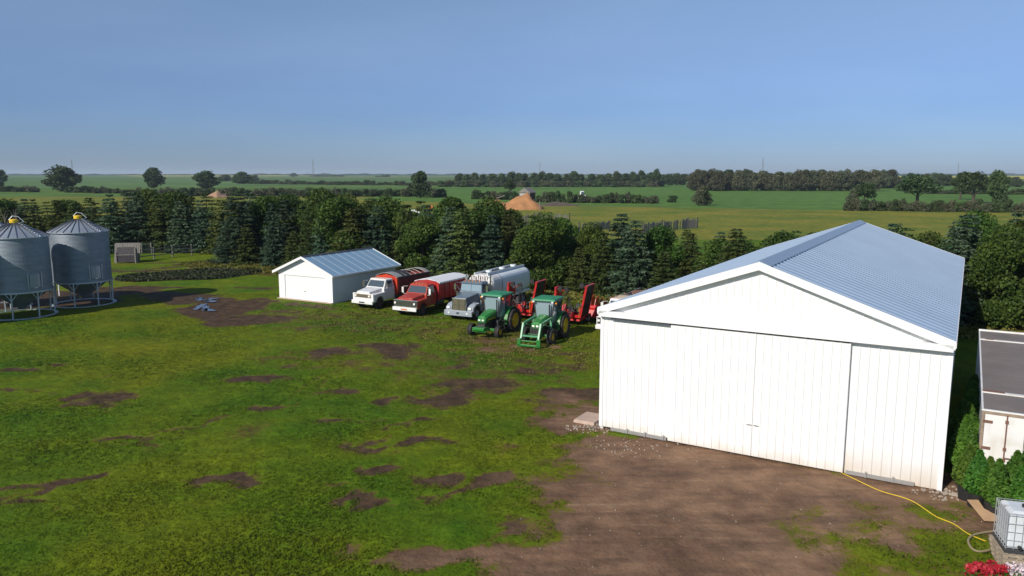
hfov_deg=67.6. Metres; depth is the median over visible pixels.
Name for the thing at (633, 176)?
field tree
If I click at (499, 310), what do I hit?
tractor
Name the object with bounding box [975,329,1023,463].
box trailer
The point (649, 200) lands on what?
bush
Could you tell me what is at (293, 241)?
spruce
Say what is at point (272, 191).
bush
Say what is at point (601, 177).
field tree
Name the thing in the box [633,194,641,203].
bush
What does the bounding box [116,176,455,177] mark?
pale stubble field
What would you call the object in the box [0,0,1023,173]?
sky
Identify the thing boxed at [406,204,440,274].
spruce
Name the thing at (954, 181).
field tree
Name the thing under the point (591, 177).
field tree
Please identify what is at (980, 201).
bush
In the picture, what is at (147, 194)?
leafy tree
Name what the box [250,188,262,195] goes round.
bush
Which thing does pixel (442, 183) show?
bush
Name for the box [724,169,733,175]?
field tree
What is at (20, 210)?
spruce
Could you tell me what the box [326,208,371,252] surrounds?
spruce
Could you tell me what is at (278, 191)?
bush
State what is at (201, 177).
field tree
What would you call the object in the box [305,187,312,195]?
bush
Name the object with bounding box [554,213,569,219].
board fence
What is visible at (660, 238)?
leafy tree
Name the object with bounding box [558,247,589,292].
spruce
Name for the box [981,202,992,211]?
bush
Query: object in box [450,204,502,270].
leafy tree
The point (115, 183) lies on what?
crop field
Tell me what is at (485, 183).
bush
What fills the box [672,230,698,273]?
spruce
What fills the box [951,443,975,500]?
potted cedar
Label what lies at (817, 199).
crop field
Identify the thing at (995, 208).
bush
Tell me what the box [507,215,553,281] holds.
spruce
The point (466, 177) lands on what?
field tree
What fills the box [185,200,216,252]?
spruce
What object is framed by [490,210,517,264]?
spruce
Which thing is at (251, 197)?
spruce
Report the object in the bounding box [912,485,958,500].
gravel
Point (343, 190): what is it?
bush
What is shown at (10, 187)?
bush
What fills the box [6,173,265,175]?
distant wood
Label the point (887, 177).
field tree
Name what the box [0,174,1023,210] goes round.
ground
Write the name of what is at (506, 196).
bush
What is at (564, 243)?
leafy tree
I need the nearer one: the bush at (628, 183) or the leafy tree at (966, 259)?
the leafy tree at (966, 259)
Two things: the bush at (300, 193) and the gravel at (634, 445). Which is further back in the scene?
the bush at (300, 193)
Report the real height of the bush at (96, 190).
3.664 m
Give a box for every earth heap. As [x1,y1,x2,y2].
[206,191,227,197]
[503,193,543,209]
[540,201,579,205]
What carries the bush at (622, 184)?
on the crop field at (817, 199)
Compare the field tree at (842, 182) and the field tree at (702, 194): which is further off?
the field tree at (842, 182)
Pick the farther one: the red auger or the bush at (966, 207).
the bush at (966, 207)
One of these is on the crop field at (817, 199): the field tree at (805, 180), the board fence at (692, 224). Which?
the field tree at (805, 180)
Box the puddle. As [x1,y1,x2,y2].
[194,303,206,309]
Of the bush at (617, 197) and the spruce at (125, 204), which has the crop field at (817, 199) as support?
the bush at (617, 197)
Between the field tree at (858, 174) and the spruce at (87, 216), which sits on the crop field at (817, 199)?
the field tree at (858, 174)
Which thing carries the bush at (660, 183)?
on the crop field at (817, 199)
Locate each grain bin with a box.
[0,216,58,320]
[0,221,32,310]
[46,212,116,307]
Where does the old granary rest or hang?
on the crop field at (817, 199)
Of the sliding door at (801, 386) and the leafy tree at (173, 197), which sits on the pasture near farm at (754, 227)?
the leafy tree at (173, 197)
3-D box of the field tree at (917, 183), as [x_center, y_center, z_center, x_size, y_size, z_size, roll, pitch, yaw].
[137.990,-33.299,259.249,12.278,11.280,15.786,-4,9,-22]
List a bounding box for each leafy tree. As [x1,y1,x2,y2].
[0,198,25,221]
[0,201,13,219]
[44,200,85,230]
[127,189,159,225]
[156,191,190,238]
[249,195,295,259]
[277,193,301,252]
[293,187,336,240]
[296,193,331,251]
[310,196,374,250]
[337,192,369,222]
[361,198,377,209]
[364,198,405,251]
[373,195,397,206]
[379,206,420,268]
[394,214,446,275]
[419,204,440,222]
[429,211,470,269]
[432,196,466,241]
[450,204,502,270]
[473,197,521,256]
[501,208,526,243]
[504,211,573,289]
[531,217,583,282]
[568,222,607,283]
[568,225,578,239]
[637,224,687,282]
[690,238,746,272]
[730,238,757,251]
[758,229,799,248]
[913,230,945,248]
[936,243,970,313]
[946,210,999,247]
[963,224,1023,307]
[964,223,1023,329]
[978,219,1023,254]
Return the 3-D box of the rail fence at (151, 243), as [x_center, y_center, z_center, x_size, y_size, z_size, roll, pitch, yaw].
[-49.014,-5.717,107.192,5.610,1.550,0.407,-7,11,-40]
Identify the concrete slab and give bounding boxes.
[573,412,598,425]
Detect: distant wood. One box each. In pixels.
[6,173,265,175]
[255,173,566,174]
[310,175,343,176]
[563,173,958,175]
[915,173,1023,174]
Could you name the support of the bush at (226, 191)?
on the ground at (46, 192)
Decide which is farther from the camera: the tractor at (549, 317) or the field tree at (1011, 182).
the field tree at (1011, 182)
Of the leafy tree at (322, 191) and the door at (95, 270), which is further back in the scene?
the leafy tree at (322, 191)
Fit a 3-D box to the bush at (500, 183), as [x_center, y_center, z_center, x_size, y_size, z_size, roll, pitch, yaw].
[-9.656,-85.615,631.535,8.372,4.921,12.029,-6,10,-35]
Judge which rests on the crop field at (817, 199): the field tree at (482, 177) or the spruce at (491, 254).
the field tree at (482, 177)
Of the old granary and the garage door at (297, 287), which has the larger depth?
the old granary
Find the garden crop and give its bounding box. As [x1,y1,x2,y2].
[115,266,261,281]
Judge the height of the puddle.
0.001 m
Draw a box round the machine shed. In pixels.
[597,220,964,490]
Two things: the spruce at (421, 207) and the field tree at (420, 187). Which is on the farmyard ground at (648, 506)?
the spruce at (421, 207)
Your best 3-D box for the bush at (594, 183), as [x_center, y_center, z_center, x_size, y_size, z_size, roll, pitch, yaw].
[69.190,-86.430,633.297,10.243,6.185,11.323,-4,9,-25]
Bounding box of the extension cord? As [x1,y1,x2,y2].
[840,472,985,541]
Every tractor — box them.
[467,290,521,337]
[517,295,570,347]
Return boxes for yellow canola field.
[115,175,307,175]
[894,176,1023,178]
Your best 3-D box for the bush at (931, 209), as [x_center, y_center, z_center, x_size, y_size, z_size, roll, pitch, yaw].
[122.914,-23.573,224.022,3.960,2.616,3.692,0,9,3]
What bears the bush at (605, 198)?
on the crop field at (817, 199)
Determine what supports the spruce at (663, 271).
on the farmyard ground at (648, 506)
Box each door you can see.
[29,274,40,287]
[91,266,100,278]
[285,275,324,301]
[667,324,756,455]
[751,333,851,472]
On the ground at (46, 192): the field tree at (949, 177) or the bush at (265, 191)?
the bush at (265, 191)
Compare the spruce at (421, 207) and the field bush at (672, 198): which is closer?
the spruce at (421, 207)
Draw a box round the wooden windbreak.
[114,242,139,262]
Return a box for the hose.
[967,530,992,552]
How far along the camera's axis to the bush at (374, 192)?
370.56 m
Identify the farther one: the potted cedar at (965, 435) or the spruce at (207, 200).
the spruce at (207, 200)
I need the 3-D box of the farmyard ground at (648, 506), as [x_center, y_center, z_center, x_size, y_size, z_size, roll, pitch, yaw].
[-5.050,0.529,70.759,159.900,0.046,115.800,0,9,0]
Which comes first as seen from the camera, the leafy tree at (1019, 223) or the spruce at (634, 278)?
the leafy tree at (1019, 223)
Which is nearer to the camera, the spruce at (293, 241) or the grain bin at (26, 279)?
the grain bin at (26, 279)
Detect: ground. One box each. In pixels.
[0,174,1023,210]
[0,240,1023,575]
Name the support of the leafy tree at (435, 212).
on the pasture near farm at (754, 227)
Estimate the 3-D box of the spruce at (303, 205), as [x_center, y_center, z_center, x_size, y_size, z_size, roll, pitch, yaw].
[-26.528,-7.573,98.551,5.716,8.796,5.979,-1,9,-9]
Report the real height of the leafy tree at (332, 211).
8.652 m
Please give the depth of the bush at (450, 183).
639.03 m
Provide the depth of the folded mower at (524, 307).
57.97 m
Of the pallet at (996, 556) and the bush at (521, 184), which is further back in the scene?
the bush at (521, 184)
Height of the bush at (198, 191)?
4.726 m
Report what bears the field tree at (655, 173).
on the crop field at (817, 199)
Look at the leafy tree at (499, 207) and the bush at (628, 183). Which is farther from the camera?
the bush at (628, 183)
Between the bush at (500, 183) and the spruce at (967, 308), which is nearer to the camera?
the spruce at (967, 308)
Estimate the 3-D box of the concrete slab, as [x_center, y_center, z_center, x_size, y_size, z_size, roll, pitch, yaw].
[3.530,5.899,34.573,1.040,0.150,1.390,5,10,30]
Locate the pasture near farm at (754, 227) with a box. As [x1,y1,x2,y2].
[27,208,1023,239]
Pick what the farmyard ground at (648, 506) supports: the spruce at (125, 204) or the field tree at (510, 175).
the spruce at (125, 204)
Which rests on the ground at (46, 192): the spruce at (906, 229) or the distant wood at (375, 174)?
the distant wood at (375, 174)
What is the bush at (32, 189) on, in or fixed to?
on the ground at (46, 192)
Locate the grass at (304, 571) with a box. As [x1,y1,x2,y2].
[0,293,1018,575]
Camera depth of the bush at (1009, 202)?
218.65 m
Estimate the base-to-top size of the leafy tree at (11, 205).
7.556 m
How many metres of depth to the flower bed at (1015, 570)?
20.75 m
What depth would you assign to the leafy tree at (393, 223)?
83.46 m
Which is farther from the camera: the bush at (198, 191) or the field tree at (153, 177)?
the field tree at (153, 177)
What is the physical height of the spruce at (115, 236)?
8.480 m
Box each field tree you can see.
[0,169,7,186]
[40,164,82,190]
[142,167,166,187]
[191,170,222,188]
[230,171,253,183]
[409,171,431,197]
[453,173,462,181]
[461,174,474,183]
[469,172,479,181]
[478,174,487,180]
[487,174,497,181]
[498,173,507,184]
[504,178,515,190]
[505,171,515,180]
[514,172,523,181]
[522,173,529,180]
[528,172,536,180]
[535,170,547,182]
[546,173,553,180]
[550,173,562,182]
[561,174,572,181]
[569,171,578,181]
[576,174,586,183]
[584,174,595,183]
[594,174,607,185]
[605,173,614,184]
[611,171,621,181]
[618,173,632,182]
[629,171,638,181]
[637,170,645,183]
[645,172,656,183]
[651,168,660,180]
[656,175,664,184]
[664,174,674,184]
[673,173,680,184]
[678,174,688,184]
[685,172,703,190]
[691,186,713,205]
[698,170,710,188]
[705,168,715,190]
[707,169,726,190]
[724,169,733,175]
[724,172,734,190]
[728,171,745,190]
[737,169,755,190]
[748,172,760,190]
[757,170,768,190]
[760,173,776,190]
[769,171,783,190]
[781,172,792,190]
[788,171,803,190]
[799,169,815,190]
[808,170,820,190]
[816,169,826,190]
[820,170,839,190]
[832,170,848,190]
[845,173,858,190]
[845,188,859,203]
[852,182,876,199]
[853,169,863,187]
[859,172,873,187]
[868,170,884,190]
[881,169,892,187]
[886,169,901,187]
[894,173,943,201]
[930,172,937,182]
[933,173,947,184]
[944,174,953,185]
[950,171,970,199]
[953,171,992,202]
[986,169,1009,205]
[1003,176,1014,186]
[1013,179,1023,186]
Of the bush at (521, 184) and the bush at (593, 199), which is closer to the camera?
the bush at (593, 199)
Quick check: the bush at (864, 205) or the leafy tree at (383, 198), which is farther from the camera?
the bush at (864, 205)
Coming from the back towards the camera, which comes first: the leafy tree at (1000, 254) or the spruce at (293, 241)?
the spruce at (293, 241)
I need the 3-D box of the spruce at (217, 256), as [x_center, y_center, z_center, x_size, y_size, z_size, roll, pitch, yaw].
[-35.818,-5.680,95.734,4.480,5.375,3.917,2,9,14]
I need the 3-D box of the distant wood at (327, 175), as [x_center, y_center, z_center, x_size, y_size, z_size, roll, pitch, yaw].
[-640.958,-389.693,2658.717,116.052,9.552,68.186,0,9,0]
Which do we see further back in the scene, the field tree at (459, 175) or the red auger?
the field tree at (459, 175)
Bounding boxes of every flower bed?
[963,559,1010,575]
[1005,561,1023,575]
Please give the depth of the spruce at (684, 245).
72.08 m
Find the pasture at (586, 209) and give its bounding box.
[0,196,1013,215]
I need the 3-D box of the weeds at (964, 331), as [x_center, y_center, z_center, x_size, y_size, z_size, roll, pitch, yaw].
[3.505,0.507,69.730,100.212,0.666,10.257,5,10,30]
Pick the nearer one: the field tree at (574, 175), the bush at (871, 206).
the bush at (871, 206)
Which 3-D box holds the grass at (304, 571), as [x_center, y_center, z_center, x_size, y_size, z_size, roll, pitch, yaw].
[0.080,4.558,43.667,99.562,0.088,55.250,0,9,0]
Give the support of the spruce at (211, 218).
on the farmyard ground at (648, 506)
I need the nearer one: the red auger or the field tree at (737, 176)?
the red auger
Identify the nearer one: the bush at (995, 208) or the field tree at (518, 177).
the bush at (995, 208)
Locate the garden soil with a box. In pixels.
[114,269,260,280]
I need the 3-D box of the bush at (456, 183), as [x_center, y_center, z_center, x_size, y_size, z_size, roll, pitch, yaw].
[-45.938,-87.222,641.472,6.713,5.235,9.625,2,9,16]
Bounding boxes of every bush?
[0,186,9,191]
[4,186,14,191]
[11,187,25,191]
[26,186,39,191]
[64,186,73,192]
[77,186,86,192]
[84,186,94,192]
[92,187,100,192]
[103,188,111,192]
[111,188,120,192]
[119,189,130,195]
[156,188,167,193]
[179,187,189,194]
[189,187,197,195]
[195,187,204,195]
[199,189,210,195]
[208,187,214,192]
[218,174,231,180]
[224,188,234,195]
[228,187,237,195]
[235,188,246,195]
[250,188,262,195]
[260,188,268,195]
[268,187,276,195]
[275,188,283,195]
[287,189,297,195]
[295,190,306,196]
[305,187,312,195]
[331,187,341,195]
[333,181,344,184]
[341,188,348,196]
[345,189,356,195]
[356,189,361,196]
[361,189,372,196]
[369,188,377,195]
[377,190,382,195]
[383,188,393,196]
[392,189,400,195]
[400,188,408,196]
[430,187,439,196]
[436,180,447,186]
[437,188,446,196]
[445,180,453,186]
[454,181,461,186]
[459,180,469,186]
[467,180,473,186]
[471,189,480,198]
[474,180,482,186]
[482,179,489,186]
[485,191,490,198]
[487,181,496,186]
[490,190,496,197]
[495,192,503,199]
[497,181,503,186]
[501,191,509,199]
[509,191,518,198]
[516,180,526,186]
[530,180,539,186]
[534,195,542,201]
[538,191,550,201]
[541,179,550,186]
[547,191,556,201]
[548,181,559,186]
[553,191,561,201]
[558,181,568,186]
[560,194,565,201]
[565,181,577,186]
[566,190,574,202]
[572,194,579,202]
[573,180,584,186]
[576,194,584,202]
[583,195,590,202]
[584,180,591,186]
[590,180,597,186]
[590,196,597,202]
[595,180,601,186]
[596,195,601,202]
[601,194,611,202]
[602,181,610,186]
[609,182,620,186]
[609,192,616,202]
[612,192,618,202]
[617,181,625,186]
[617,194,624,202]
[625,179,632,186]
[625,191,631,202]
[630,181,643,186]
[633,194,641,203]
[639,179,645,186]
[644,197,653,203]
[646,181,655,186]
[650,195,659,203]
[655,180,664,186]
[667,196,677,202]
[843,201,854,210]
[851,198,860,210]
[860,199,870,210]
[867,199,877,210]
[874,201,886,210]
[883,201,892,210]
[890,199,900,210]
[896,198,907,210]
[903,203,914,210]
[911,201,922,210]
[915,202,930,211]
[927,203,939,211]
[931,200,944,211]
[939,203,949,211]
[949,199,956,211]
[955,202,964,211]
[959,200,973,211]
[969,201,981,211]
[976,198,982,211]
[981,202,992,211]
[992,203,999,212]
[995,202,1006,212]
[1004,199,1013,212]
[1008,203,1022,212]
[1011,188,1022,194]
[1013,202,1023,212]
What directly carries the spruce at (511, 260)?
on the farmyard ground at (648, 506)
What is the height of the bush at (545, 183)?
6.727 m
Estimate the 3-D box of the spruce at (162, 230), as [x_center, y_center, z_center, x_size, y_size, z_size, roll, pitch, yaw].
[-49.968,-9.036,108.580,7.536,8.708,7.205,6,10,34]
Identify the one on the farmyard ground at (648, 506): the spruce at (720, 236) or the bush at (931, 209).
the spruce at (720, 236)
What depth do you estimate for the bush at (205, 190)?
375.20 m
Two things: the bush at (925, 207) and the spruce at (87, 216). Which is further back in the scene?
the bush at (925, 207)
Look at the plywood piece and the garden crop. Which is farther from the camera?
the garden crop
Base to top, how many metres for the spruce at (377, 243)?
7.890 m
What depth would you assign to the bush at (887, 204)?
227.29 m
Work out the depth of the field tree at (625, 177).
654.15 m
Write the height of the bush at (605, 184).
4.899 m
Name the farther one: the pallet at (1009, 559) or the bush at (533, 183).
the bush at (533, 183)
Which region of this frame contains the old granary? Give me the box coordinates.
[518,187,535,199]
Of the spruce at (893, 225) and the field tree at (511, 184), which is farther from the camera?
the field tree at (511, 184)
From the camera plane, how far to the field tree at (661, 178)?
666.77 m
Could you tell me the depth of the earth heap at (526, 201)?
237.06 m
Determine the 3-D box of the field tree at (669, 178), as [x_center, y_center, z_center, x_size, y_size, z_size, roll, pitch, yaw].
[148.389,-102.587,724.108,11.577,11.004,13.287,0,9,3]
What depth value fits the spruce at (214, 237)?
106.26 m
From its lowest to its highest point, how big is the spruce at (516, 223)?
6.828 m
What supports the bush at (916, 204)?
on the pasture at (586, 209)
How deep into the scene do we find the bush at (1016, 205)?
217.76 m
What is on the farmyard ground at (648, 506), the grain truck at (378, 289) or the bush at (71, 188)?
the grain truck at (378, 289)
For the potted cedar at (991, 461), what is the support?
on the farmyard ground at (648, 506)
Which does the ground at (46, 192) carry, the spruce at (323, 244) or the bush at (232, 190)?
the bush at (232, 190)
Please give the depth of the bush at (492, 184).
621.16 m
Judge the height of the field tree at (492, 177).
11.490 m
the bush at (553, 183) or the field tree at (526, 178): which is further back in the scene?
the field tree at (526, 178)
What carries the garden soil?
on the farmyard ground at (648, 506)
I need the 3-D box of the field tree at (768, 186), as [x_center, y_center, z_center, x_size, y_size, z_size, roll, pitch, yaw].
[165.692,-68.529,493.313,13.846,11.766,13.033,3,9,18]
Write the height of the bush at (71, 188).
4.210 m
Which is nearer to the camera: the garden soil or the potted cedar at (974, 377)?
the potted cedar at (974, 377)
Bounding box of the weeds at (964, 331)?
[165,258,1023,341]
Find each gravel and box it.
[520,461,981,566]
[566,423,608,432]
[590,434,702,458]
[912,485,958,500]
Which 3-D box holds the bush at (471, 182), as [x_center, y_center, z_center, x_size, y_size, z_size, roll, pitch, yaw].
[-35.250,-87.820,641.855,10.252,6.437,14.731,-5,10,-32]
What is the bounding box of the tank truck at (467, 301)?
[444,264,529,319]
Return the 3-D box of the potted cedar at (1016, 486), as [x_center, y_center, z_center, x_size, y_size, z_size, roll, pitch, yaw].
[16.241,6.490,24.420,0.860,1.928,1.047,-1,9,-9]
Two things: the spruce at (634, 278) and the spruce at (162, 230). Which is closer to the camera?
the spruce at (634, 278)
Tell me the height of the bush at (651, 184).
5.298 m
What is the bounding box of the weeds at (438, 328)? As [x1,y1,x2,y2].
[267,300,599,394]
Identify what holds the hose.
on the farmyard ground at (648, 506)
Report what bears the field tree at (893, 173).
on the crop field at (817, 199)
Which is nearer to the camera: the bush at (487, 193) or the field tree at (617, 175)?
the bush at (487, 193)
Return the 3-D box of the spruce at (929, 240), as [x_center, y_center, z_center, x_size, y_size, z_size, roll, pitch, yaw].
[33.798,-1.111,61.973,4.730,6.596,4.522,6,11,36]
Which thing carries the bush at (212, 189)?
on the ground at (46, 192)
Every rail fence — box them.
[138,244,192,260]
[141,241,164,253]
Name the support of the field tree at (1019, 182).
on the crop field at (817, 199)
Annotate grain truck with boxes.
[352,267,429,308]
[392,272,468,315]
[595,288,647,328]
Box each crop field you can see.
[3,179,440,187]
[360,185,1023,210]
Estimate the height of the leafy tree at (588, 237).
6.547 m
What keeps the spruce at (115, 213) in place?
on the farmyard ground at (648, 506)
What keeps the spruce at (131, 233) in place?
on the farmyard ground at (648, 506)
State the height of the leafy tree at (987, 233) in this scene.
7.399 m
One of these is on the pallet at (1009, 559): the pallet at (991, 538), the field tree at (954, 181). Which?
the pallet at (991, 538)
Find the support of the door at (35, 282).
in the grain bin at (26, 279)
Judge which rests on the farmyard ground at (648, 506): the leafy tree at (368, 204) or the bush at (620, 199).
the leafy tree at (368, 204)
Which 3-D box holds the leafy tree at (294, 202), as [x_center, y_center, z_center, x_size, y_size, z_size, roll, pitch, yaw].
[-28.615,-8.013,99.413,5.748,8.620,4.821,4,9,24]
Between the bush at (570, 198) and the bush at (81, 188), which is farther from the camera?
the bush at (81, 188)
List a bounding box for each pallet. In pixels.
[988,534,1023,559]
[989,542,1023,563]
[990,546,1023,566]
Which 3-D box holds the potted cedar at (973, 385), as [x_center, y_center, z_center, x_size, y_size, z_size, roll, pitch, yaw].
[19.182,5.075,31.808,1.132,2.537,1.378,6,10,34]
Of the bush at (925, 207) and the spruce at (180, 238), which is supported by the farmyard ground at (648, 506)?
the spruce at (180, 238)
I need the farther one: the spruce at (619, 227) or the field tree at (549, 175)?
the field tree at (549, 175)
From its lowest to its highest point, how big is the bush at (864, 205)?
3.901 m
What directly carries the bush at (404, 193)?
on the pasture at (586, 209)
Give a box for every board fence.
[522,212,551,224]
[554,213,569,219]
[579,220,609,230]
[642,217,697,232]
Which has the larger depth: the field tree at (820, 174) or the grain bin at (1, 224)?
the field tree at (820, 174)
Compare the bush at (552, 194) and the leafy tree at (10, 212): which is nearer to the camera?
the leafy tree at (10, 212)
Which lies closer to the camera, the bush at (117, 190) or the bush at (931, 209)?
the bush at (931, 209)
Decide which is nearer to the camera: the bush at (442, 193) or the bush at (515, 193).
the bush at (515, 193)
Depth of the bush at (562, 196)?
293.51 m
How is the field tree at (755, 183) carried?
on the crop field at (817, 199)
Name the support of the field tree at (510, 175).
on the crop field at (817, 199)
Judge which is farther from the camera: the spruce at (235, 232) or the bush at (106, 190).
the bush at (106, 190)
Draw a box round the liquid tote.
[992,497,1023,554]
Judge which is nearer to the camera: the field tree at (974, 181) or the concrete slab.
the concrete slab
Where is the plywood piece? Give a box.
[967,500,997,521]
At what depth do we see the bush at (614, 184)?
619.15 m
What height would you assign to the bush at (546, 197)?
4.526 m
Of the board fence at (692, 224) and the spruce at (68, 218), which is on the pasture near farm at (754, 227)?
the board fence at (692, 224)
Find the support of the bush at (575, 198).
on the crop field at (817, 199)
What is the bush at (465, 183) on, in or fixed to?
on the crop field at (817, 199)
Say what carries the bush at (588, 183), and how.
on the crop field at (817, 199)
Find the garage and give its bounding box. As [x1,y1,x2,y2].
[272,247,400,303]
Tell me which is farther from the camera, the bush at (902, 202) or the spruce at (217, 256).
the bush at (902, 202)
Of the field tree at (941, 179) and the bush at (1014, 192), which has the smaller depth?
the bush at (1014, 192)
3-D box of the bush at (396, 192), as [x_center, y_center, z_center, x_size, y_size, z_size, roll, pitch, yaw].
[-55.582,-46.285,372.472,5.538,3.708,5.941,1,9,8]
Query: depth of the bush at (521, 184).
625.13 m
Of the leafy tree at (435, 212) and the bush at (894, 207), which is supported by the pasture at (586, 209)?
the bush at (894, 207)
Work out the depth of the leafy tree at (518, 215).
85.50 m
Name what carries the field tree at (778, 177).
on the crop field at (817, 199)
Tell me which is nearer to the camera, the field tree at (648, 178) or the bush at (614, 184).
the bush at (614, 184)
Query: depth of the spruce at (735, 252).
62.69 m
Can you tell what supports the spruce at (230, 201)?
on the farmyard ground at (648, 506)
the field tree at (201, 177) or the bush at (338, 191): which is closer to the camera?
the bush at (338, 191)
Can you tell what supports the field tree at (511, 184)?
on the crop field at (817, 199)
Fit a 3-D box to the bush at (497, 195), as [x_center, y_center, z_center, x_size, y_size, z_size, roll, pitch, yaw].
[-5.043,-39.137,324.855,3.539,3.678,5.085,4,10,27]
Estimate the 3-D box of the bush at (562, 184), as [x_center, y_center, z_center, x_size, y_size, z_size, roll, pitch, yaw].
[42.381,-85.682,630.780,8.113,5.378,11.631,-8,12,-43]
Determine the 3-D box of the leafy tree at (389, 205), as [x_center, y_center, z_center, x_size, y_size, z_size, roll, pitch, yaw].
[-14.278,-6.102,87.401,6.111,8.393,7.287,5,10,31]
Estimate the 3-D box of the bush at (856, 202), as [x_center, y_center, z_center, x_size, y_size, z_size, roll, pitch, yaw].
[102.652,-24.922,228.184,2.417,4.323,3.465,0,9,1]
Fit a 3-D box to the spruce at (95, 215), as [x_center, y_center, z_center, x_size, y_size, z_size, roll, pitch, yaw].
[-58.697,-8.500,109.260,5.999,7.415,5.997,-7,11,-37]
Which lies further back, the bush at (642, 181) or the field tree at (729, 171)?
the bush at (642, 181)
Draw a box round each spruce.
[0,208,13,222]
[16,199,33,223]
[20,202,51,231]
[26,199,41,229]
[35,201,51,229]
[41,200,68,230]
[59,203,86,223]
[82,197,99,221]
[84,207,100,224]
[87,203,110,243]
[94,194,129,253]
[97,199,108,225]
[106,201,126,231]
[117,192,159,252]
[119,195,133,228]
[122,201,146,241]
[137,194,185,252]
[144,204,168,244]
[162,201,198,252]
[175,195,208,246]
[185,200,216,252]
[192,192,217,231]
[197,200,235,253]
[199,203,219,241]
[206,193,265,264]
[212,223,234,259]
[220,197,243,231]
[226,224,262,264]
[240,192,267,248]
[259,203,289,266]
[267,200,301,259]
[276,231,303,266]
[292,216,324,258]
[294,195,308,234]
[309,212,336,253]
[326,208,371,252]
[358,210,370,232]
[359,206,394,258]
[382,205,423,270]
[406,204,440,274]
[415,201,426,213]
[425,207,466,276]
[430,208,486,279]
[472,215,505,271]
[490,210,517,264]
[500,229,536,290]
[504,218,520,259]
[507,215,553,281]
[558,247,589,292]
[581,232,623,296]
[589,214,639,287]
[603,220,656,297]
[642,251,680,289]
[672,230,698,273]
[673,241,701,273]
[675,233,702,278]
[692,264,705,272]
[709,232,726,247]
[714,228,750,264]
[791,230,802,237]
[886,223,903,234]
[896,227,917,240]
[922,234,937,246]
[938,226,983,327]
[941,215,982,318]
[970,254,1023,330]
[1008,213,1023,223]
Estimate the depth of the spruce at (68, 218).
107.90 m
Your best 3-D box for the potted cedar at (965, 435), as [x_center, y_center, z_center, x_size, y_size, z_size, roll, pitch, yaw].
[16.245,5.721,27.500,1.378,2.537,1.132,-2,9,-12]
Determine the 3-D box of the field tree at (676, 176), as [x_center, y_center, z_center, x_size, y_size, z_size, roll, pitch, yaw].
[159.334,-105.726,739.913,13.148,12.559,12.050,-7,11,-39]
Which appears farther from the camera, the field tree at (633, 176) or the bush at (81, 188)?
the field tree at (633, 176)
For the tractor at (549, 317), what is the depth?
50.57 m
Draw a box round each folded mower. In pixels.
[507,279,546,315]
[554,283,594,321]
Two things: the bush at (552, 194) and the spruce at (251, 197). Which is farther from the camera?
the bush at (552, 194)
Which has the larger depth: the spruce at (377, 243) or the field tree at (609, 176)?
the field tree at (609, 176)
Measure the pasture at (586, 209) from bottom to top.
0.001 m
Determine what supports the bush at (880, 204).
on the pasture at (586, 209)
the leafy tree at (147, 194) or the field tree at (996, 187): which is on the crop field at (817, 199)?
the field tree at (996, 187)
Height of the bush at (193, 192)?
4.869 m
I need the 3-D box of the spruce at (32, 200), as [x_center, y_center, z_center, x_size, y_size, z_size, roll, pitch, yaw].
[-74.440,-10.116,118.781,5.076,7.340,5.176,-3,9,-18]
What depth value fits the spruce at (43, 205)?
117.57 m
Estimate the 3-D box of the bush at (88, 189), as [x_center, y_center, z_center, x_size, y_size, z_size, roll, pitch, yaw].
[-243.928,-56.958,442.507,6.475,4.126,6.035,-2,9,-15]
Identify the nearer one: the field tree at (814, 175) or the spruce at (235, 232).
the spruce at (235, 232)
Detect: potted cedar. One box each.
[947,388,983,433]
[947,414,979,481]
[951,402,983,443]
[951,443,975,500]
[958,373,978,407]
[959,380,979,408]
[963,449,988,507]
[974,456,994,508]
[979,457,1011,514]
[1005,450,1023,494]
[1008,463,1023,501]
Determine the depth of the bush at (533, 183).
619.66 m
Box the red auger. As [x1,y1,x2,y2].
[589,294,606,317]
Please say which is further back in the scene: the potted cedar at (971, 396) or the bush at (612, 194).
the bush at (612, 194)
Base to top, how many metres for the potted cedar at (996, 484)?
1.989 m
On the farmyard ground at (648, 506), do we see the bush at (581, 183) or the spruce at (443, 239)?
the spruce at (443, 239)
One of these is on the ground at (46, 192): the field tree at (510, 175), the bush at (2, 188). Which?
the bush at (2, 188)
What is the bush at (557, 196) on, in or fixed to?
on the crop field at (817, 199)
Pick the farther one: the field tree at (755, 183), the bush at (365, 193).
the field tree at (755, 183)
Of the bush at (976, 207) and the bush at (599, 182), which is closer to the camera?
the bush at (976, 207)
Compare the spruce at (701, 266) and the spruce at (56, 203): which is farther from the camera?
the spruce at (56, 203)
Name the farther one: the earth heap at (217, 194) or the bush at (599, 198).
the earth heap at (217, 194)
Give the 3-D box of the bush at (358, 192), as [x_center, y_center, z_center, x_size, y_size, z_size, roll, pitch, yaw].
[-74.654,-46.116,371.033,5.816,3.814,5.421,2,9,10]
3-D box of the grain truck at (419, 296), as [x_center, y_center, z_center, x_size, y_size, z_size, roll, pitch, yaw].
[-6.555,0.459,62.482,2.760,2.580,7.725,5,10,28]
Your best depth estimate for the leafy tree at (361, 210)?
88.36 m

